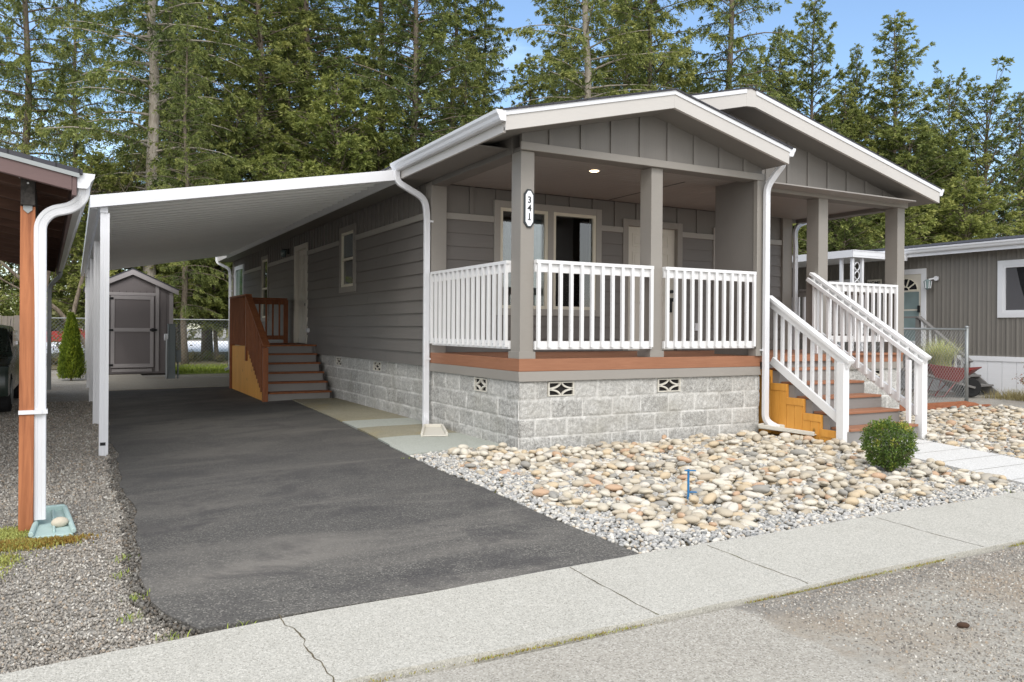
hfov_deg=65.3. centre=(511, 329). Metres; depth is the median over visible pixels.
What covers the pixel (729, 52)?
fir tree
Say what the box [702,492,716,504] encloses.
river stone
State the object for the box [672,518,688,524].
river stone
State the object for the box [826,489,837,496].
river stone
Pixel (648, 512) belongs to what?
river stone
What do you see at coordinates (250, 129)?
fir tree
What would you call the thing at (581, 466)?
river stone
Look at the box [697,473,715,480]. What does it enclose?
river stone
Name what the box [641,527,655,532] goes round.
river stone
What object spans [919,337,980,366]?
ornamental grass
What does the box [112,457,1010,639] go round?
weeds
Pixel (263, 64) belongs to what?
fir tree
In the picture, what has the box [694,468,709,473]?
river stone
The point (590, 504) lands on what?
river stone
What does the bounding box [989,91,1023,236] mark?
fir tree
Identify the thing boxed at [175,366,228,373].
lawn
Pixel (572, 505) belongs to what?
river stone
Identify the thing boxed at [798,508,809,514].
river stone
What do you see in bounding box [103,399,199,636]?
asphalt crumbs
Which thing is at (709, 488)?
river stone
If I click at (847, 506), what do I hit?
river stone
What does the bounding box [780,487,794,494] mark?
river stone
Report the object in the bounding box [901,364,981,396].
wheelbarrow
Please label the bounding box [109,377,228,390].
concrete pad
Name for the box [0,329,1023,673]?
ground
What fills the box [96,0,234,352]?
fir tree
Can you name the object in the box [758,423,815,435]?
splash block
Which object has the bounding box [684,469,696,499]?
utility marker
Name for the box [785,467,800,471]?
river stone
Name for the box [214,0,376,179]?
fir tree
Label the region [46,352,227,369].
forest floor
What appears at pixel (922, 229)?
fir tree
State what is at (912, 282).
door
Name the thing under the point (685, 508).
river stone
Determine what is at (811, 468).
river stone
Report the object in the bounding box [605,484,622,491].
river stone
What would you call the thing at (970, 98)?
fir tree
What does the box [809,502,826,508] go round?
river stone
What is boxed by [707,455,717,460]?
river stone
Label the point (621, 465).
river stone
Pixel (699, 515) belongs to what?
river stone
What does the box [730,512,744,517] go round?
river stone
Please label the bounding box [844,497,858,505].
river stone
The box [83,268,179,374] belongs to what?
garden shed
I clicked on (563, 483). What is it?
river stone
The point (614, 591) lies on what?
sidewalk joint
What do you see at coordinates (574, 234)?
window
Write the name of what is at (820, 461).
river stone
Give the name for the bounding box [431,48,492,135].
fir tree
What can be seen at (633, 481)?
river stone
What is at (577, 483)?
river stone
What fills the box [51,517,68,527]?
stone
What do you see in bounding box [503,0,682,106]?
fir tree
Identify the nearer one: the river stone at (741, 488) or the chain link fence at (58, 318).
the river stone at (741, 488)
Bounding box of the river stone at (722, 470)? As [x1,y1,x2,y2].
[719,467,730,473]
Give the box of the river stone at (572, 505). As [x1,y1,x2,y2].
[565,504,580,507]
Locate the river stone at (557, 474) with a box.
[550,471,564,478]
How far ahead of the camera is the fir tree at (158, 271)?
30.73 m
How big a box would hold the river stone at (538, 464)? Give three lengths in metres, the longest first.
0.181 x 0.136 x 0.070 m
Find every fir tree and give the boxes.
[0,0,44,287]
[0,0,118,308]
[0,261,81,315]
[4,146,173,334]
[29,0,131,310]
[36,0,261,276]
[52,147,223,323]
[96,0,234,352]
[119,0,238,349]
[120,0,274,352]
[136,24,230,364]
[154,167,232,360]
[156,93,300,321]
[160,0,357,328]
[198,0,411,178]
[201,153,322,318]
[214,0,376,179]
[239,5,331,174]
[250,70,406,178]
[310,0,449,163]
[311,0,504,168]
[322,132,417,173]
[388,0,512,155]
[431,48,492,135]
[445,0,522,124]
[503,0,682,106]
[509,53,562,106]
[531,0,609,103]
[536,28,578,99]
[564,0,691,92]
[571,0,712,96]
[595,15,656,96]
[653,62,703,92]
[667,0,802,105]
[673,56,710,92]
[701,76,720,92]
[724,55,776,90]
[743,25,810,249]
[758,0,881,255]
[792,81,939,250]
[792,117,876,254]
[792,212,884,254]
[838,9,991,245]
[838,205,944,249]
[839,43,876,144]
[840,117,993,245]
[860,99,912,222]
[907,173,1023,244]
[908,60,1013,233]
[910,121,996,235]
[920,131,998,242]
[922,55,1023,237]
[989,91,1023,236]
[994,210,1023,235]
[1002,163,1022,230]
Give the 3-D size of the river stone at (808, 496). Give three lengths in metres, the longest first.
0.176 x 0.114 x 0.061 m
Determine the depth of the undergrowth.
31.44 m
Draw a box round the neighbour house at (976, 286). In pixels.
[792,235,1023,395]
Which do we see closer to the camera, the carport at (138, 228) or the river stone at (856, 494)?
the river stone at (856, 494)
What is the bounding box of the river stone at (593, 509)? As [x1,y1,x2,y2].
[589,507,599,513]
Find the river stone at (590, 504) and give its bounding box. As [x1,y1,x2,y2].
[584,501,597,507]
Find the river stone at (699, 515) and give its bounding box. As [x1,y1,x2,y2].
[690,512,702,519]
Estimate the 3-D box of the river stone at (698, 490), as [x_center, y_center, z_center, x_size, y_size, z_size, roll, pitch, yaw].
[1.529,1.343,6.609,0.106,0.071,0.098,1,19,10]
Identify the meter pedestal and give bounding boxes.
[164,324,180,378]
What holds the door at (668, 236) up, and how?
in the manufactured house at (587, 271)
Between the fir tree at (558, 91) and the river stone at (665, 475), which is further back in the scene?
the fir tree at (558, 91)
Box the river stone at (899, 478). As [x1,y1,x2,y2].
[885,475,905,480]
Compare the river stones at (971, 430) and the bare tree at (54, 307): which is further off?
the bare tree at (54, 307)
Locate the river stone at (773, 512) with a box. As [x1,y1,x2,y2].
[767,510,781,515]
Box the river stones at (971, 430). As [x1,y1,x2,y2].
[442,404,1023,536]
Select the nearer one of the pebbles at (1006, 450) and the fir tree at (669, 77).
the pebbles at (1006, 450)
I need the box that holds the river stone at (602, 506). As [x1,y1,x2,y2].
[597,502,608,511]
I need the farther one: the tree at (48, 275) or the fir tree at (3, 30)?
the fir tree at (3, 30)
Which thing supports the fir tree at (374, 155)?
on the forest floor
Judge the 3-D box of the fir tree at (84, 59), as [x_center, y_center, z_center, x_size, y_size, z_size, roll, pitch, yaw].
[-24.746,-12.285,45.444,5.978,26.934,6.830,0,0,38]
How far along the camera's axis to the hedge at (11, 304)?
25.83 m
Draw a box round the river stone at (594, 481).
[589,478,602,484]
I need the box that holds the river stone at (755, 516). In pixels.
[751,515,765,520]
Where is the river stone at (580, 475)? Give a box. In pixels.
[575,470,585,476]
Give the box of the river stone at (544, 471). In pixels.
[533,469,547,474]
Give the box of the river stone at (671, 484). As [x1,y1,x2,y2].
[667,481,676,486]
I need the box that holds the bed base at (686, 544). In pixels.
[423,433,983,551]
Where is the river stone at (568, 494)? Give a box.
[562,491,572,499]
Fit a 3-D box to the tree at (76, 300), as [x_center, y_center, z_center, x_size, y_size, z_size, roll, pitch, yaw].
[-14.127,-3.446,29.302,4.485,9.330,5.950,0,0,-29]
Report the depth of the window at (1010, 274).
16.69 m
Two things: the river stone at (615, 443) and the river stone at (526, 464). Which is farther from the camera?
the river stone at (615, 443)
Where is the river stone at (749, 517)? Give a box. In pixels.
[741,514,754,520]
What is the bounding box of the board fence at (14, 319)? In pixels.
[0,315,19,340]
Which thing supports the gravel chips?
on the ground at (68, 389)
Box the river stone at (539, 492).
[532,488,549,496]
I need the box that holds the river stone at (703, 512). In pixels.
[691,509,706,519]
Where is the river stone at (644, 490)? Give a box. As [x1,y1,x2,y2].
[638,487,653,493]
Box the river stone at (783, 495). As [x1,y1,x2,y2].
[775,494,793,499]
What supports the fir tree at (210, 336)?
on the forest floor
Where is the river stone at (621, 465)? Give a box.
[615,462,626,468]
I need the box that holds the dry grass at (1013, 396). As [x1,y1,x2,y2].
[982,387,1023,400]
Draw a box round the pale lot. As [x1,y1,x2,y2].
[46,341,227,352]
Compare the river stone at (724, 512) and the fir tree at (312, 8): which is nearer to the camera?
the river stone at (724, 512)
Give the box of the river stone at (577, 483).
[572,480,585,486]
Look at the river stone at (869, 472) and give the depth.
7.53 m
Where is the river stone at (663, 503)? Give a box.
[653,501,668,507]
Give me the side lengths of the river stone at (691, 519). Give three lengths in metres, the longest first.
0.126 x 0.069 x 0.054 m
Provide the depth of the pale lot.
52.98 m
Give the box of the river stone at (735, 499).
[730,496,741,503]
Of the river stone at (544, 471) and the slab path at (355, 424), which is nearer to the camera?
the river stone at (544, 471)
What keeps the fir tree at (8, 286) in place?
on the forest floor
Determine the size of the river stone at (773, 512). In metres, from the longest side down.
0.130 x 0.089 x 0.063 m
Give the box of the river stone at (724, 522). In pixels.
[718,519,730,525]
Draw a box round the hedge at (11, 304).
[0,286,46,349]
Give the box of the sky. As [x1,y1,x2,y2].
[0,0,1023,328]
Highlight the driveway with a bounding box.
[108,386,638,634]
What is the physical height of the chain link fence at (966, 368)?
1.500 m
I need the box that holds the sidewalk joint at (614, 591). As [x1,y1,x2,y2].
[570,567,658,614]
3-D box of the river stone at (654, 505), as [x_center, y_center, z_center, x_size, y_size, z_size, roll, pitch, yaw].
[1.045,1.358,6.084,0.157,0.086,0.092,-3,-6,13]
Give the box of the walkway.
[858,439,1023,484]
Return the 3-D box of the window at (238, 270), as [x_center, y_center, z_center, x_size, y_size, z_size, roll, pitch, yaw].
[-7.852,-1.305,23.056,0.064,1.090,1.400,0,0,-29]
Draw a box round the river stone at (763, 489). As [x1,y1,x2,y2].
[751,485,769,493]
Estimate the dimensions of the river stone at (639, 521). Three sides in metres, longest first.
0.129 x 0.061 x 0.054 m
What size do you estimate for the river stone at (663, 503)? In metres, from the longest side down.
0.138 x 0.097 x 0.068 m
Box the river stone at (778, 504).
[773,502,783,507]
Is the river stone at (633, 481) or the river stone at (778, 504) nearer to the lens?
the river stone at (778, 504)
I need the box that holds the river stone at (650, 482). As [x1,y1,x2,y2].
[640,480,654,484]
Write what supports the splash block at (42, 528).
on the ground at (68, 389)
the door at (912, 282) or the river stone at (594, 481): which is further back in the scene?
the door at (912, 282)
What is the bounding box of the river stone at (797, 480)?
[788,478,801,482]
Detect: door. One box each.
[109,295,156,367]
[298,249,305,342]
[628,226,674,350]
[904,274,920,340]
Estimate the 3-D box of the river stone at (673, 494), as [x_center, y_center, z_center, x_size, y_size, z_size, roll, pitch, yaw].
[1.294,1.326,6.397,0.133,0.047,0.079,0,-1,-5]
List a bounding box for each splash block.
[28,504,75,538]
[421,424,447,436]
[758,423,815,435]
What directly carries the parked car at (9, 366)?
on the ground at (68, 389)
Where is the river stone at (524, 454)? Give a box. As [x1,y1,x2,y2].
[515,453,530,458]
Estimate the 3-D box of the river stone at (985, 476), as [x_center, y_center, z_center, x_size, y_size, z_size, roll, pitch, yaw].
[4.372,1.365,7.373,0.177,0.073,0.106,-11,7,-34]
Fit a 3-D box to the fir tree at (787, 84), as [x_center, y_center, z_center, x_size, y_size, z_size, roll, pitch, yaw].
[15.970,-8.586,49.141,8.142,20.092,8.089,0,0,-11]
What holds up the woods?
on the ground at (68, 389)
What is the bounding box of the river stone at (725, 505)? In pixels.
[721,501,732,507]
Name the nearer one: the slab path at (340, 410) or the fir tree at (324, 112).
the slab path at (340, 410)
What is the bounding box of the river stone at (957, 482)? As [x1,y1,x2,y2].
[954,480,965,485]
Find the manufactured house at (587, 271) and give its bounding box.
[215,87,943,450]
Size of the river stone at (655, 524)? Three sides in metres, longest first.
0.157 x 0.084 x 0.059 m
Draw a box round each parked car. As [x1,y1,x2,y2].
[0,320,18,411]
[46,325,84,343]
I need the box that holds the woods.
[0,255,227,339]
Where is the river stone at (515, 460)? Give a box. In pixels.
[510,457,520,464]
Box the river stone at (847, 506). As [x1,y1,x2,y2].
[839,504,854,511]
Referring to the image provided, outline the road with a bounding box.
[387,545,1023,681]
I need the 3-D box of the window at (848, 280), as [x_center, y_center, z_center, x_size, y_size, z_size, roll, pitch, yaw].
[8.399,-0.608,20.348,0.054,1.320,1.270,0,0,-29]
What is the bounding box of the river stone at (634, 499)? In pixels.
[626,496,642,503]
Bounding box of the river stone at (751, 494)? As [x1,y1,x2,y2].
[742,491,758,498]
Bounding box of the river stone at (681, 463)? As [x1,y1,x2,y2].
[677,462,685,465]
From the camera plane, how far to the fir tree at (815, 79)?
49.74 m
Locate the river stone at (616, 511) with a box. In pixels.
[612,509,622,514]
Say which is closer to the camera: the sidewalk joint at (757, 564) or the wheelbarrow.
the sidewalk joint at (757, 564)
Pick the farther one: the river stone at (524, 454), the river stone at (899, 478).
the river stone at (524, 454)
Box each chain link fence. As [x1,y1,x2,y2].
[46,317,227,368]
[837,326,968,402]
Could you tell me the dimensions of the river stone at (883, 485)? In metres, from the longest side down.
0.143 x 0.112 x 0.077 m
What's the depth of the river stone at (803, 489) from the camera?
6.58 m
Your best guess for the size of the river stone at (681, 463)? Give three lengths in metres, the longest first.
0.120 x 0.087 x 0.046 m
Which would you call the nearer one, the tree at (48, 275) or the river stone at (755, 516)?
the river stone at (755, 516)
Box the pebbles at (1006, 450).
[918,407,1023,457]
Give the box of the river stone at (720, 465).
[715,463,725,467]
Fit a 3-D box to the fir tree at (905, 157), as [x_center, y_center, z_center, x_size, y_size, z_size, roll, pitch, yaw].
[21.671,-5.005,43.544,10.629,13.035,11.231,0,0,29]
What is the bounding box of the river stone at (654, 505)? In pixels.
[650,503,659,510]
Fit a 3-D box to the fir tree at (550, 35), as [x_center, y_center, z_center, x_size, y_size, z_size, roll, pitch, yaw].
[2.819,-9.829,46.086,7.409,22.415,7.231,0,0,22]
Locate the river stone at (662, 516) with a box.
[655,515,666,518]
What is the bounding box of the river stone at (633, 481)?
[629,478,640,484]
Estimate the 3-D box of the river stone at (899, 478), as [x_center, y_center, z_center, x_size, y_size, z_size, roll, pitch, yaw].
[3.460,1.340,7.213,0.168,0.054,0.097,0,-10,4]
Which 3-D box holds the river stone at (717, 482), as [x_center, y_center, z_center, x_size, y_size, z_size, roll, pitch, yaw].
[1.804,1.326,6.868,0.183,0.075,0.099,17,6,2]
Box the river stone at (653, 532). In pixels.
[648,530,658,534]
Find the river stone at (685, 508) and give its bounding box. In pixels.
[676,505,688,512]
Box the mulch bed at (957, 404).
[899,401,990,410]
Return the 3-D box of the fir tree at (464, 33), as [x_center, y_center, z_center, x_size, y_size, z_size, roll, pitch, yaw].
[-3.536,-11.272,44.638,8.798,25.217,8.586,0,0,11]
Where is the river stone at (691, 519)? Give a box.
[683,515,699,522]
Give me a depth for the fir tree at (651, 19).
39.75 m
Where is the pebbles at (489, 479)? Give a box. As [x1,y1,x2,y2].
[410,432,1023,553]
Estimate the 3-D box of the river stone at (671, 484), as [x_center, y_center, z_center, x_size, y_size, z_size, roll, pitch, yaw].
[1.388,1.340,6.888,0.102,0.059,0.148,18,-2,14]
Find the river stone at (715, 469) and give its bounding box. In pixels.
[711,466,719,473]
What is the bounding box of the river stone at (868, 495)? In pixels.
[860,493,874,498]
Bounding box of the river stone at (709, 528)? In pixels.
[698,525,717,532]
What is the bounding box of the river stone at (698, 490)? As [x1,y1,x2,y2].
[691,488,702,494]
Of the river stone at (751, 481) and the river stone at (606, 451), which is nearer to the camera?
the river stone at (751, 481)
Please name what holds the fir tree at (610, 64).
on the forest floor
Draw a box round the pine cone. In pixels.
[956,622,969,627]
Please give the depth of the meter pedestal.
20.14 m
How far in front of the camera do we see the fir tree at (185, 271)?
27.70 m
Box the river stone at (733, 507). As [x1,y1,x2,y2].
[727,503,738,511]
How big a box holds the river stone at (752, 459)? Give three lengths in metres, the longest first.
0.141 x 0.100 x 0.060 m
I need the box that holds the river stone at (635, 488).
[630,485,641,492]
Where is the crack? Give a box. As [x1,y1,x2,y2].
[278,614,334,681]
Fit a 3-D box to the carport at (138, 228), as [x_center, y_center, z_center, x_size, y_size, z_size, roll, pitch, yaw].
[-6.299,-0.352,15.552,3.600,3.551,13.560,0,0,-29]
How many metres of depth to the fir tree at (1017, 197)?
50.18 m
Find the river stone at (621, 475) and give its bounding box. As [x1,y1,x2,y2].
[618,473,628,478]
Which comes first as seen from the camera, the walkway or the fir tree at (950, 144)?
the walkway
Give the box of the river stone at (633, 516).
[627,514,644,520]
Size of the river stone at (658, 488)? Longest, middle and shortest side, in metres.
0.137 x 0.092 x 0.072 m
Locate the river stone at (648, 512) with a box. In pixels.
[643,509,656,515]
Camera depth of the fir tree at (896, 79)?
45.37 m
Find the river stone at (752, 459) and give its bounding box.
[746,457,755,461]
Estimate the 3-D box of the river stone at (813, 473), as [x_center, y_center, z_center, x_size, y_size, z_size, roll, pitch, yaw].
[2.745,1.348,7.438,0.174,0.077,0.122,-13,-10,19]
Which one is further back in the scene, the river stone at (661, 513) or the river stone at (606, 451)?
the river stone at (606, 451)
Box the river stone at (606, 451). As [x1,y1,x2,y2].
[602,449,612,454]
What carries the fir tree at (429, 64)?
on the forest floor
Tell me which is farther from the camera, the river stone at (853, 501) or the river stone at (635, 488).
the river stone at (635, 488)
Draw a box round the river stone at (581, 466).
[571,463,585,469]
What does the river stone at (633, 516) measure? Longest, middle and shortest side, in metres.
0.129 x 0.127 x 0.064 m
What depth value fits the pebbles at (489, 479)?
6.32 m
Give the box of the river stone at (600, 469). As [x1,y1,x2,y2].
[593,468,605,471]
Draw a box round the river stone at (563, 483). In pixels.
[557,481,569,485]
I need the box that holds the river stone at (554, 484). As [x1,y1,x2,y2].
[547,482,558,487]
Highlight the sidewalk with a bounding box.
[0,491,1023,681]
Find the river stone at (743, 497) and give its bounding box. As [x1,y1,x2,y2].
[736,495,746,501]
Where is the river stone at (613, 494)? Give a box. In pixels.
[610,492,618,497]
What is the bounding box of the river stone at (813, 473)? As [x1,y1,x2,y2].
[801,470,816,476]
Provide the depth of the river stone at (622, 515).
5.80 m
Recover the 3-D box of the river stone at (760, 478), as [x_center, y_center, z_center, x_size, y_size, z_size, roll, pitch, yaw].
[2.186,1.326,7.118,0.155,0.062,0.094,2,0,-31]
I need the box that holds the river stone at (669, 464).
[664,462,674,467]
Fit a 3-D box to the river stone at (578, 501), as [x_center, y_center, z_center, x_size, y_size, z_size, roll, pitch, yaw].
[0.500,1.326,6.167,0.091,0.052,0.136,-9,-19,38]
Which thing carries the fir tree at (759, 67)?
on the forest floor
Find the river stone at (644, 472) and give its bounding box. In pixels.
[639,470,651,474]
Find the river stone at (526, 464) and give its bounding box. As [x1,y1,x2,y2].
[520,461,530,467]
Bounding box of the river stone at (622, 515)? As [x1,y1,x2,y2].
[615,513,629,519]
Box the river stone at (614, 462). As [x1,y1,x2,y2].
[608,460,620,464]
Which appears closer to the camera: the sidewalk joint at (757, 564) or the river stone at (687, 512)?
the sidewalk joint at (757, 564)
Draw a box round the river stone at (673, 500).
[667,497,685,504]
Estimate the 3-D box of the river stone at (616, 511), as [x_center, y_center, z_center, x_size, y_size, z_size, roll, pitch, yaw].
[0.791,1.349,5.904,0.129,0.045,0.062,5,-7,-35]
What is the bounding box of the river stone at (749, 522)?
[740,519,757,526]
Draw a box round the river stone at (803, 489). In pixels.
[801,487,814,492]
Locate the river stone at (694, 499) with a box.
[689,495,698,503]
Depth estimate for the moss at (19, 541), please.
5.20 m
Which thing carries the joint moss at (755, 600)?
on the sidewalk
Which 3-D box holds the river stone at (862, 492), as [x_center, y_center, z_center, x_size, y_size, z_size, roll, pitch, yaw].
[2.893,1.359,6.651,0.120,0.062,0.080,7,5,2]
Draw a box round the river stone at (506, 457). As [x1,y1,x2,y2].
[502,455,511,459]
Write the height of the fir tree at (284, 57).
16.511 m
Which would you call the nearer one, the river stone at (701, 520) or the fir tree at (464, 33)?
the river stone at (701, 520)
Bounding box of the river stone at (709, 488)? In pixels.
[699,485,715,491]
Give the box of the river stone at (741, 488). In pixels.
[736,484,750,492]
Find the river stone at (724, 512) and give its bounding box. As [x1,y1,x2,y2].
[716,508,732,516]
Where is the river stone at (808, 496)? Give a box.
[804,495,816,499]
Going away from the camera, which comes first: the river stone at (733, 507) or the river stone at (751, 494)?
the river stone at (733, 507)
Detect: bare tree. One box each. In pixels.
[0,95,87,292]
[0,127,84,345]
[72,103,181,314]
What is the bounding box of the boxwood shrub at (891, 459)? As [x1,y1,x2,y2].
[859,415,919,471]
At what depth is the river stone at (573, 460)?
7.82 m
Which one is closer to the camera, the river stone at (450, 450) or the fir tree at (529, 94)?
the river stone at (450, 450)
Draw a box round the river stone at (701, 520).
[691,519,706,525]
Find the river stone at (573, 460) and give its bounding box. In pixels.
[567,457,579,463]
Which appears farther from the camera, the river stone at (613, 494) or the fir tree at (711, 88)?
the fir tree at (711, 88)
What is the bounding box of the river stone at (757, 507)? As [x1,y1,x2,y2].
[749,504,762,510]
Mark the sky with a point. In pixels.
(968, 34)
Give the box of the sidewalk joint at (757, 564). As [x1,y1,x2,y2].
[708,545,806,582]
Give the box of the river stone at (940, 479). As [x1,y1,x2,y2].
[934,476,944,482]
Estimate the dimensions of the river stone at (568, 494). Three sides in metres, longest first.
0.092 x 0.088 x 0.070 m
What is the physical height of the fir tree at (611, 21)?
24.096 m
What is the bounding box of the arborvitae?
[57,312,86,380]
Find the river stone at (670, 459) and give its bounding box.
[665,458,679,462]
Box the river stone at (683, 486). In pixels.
[680,483,689,491]
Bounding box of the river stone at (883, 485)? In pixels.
[876,483,894,491]
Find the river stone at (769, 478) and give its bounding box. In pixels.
[763,475,777,481]
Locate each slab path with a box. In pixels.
[292,398,408,421]
[342,418,429,428]
[357,424,455,439]
[378,432,498,455]
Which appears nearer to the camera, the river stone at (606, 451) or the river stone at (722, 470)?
the river stone at (722, 470)
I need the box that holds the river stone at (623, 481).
[620,478,629,485]
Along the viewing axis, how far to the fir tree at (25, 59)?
33.95 m
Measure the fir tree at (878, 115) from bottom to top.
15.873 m
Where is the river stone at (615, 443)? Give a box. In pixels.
[611,441,621,445]
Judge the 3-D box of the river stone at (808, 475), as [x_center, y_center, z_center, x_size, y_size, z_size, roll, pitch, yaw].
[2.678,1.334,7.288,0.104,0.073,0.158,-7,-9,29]
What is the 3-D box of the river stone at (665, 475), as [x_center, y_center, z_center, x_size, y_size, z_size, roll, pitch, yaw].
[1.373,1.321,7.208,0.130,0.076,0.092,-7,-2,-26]
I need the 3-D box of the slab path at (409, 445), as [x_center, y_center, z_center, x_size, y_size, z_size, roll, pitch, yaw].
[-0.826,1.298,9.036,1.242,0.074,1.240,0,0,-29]
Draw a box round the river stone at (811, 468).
[800,466,815,470]
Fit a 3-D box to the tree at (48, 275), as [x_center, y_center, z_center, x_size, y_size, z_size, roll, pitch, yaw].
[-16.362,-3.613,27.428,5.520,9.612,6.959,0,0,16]
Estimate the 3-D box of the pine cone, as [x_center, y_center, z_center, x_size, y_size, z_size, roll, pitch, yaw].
[2.162,1.415,3.832,0.060,0.030,0.030,0,0,21]
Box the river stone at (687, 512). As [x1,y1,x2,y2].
[685,510,693,515]
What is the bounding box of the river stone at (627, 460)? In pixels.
[623,458,633,462]
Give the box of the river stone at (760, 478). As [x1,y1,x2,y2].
[754,475,763,481]
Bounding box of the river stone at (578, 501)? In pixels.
[571,498,583,504]
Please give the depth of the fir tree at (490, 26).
45.39 m
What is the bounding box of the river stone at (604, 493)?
[599,490,609,497]
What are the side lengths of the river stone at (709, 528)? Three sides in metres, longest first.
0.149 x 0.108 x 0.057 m
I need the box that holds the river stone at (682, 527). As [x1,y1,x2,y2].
[673,524,689,532]
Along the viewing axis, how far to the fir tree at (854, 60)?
47.86 m
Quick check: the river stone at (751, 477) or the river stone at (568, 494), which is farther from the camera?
the river stone at (751, 477)
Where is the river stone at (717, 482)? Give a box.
[712,479,730,486]
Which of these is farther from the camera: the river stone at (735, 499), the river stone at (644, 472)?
the river stone at (644, 472)
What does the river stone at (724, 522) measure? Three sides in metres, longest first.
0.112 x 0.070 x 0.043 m
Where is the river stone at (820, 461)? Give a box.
[814,458,825,464]
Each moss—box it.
[0,524,109,581]
[369,541,1023,681]
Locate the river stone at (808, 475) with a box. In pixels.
[799,472,811,478]
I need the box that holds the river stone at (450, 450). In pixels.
[448,447,456,454]
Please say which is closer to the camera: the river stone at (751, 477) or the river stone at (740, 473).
the river stone at (751, 477)
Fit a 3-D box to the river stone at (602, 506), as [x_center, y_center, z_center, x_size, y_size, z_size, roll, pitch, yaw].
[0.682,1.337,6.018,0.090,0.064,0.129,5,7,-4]
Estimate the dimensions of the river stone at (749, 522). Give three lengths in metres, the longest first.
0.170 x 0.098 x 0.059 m
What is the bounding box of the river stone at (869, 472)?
[864,470,876,474]
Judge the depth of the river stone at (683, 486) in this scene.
6.67 m
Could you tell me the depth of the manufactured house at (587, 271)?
10.43 m
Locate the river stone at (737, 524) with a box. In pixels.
[730,521,745,529]
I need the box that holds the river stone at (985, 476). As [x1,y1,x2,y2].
[979,473,992,479]
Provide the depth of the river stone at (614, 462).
7.68 m
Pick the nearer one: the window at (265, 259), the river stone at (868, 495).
the river stone at (868, 495)
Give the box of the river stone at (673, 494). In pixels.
[665,492,680,496]
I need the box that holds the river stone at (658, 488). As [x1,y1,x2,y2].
[651,484,666,492]
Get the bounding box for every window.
[234,264,243,295]
[261,255,268,320]
[339,223,356,292]
[493,200,601,316]
[712,228,714,324]
[828,279,863,331]
[997,259,1023,317]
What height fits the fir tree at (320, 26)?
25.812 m
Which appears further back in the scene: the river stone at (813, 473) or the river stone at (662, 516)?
the river stone at (813, 473)
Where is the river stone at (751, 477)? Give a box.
[743,475,758,480]
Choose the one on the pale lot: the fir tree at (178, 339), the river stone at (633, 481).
the fir tree at (178, 339)
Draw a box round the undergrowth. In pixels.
[46,330,225,365]
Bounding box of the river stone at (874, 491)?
[866,487,879,495]
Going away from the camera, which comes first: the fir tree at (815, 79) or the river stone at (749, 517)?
the river stone at (749, 517)
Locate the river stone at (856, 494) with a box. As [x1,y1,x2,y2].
[847,491,859,497]
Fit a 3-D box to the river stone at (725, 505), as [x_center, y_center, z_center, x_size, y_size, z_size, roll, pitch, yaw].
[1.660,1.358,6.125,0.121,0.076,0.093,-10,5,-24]
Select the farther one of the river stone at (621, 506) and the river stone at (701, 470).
the river stone at (701, 470)
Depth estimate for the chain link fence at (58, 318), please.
25.84 m
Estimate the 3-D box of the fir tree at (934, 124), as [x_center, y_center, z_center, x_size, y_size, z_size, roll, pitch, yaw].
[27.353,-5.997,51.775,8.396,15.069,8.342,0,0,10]
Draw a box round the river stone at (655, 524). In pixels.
[639,520,661,528]
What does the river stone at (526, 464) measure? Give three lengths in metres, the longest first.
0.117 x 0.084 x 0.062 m
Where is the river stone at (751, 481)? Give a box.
[742,479,756,483]
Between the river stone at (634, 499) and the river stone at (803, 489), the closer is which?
the river stone at (634, 499)
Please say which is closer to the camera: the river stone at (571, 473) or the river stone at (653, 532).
the river stone at (653, 532)
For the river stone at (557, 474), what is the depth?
7.10 m
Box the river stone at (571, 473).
[564,471,575,475]
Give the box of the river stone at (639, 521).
[634,519,644,524]
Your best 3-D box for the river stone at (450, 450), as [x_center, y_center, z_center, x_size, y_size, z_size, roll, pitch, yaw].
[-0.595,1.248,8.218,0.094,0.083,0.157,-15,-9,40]
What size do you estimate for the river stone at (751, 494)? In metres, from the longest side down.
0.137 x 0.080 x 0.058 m
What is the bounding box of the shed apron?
[109,374,145,379]
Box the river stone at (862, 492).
[854,489,866,496]
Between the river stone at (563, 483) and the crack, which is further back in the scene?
the river stone at (563, 483)
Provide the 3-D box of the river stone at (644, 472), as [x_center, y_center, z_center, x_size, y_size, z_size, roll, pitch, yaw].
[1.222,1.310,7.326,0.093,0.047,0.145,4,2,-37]
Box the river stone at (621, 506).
[611,503,631,510]
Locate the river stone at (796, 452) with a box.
[790,449,807,455]
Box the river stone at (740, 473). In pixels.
[734,470,744,477]
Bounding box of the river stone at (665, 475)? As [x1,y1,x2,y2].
[660,472,670,480]
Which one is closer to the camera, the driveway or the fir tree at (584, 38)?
the driveway
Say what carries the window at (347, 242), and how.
in the manufactured house at (587, 271)
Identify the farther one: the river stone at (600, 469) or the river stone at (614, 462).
the river stone at (614, 462)
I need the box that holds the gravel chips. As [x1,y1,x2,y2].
[0,400,204,673]
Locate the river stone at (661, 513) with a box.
[656,511,669,517]
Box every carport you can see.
[0,147,94,533]
[81,170,395,455]
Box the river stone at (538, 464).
[535,462,551,466]
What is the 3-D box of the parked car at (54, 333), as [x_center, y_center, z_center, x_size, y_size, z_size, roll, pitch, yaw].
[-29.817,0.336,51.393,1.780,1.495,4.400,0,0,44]

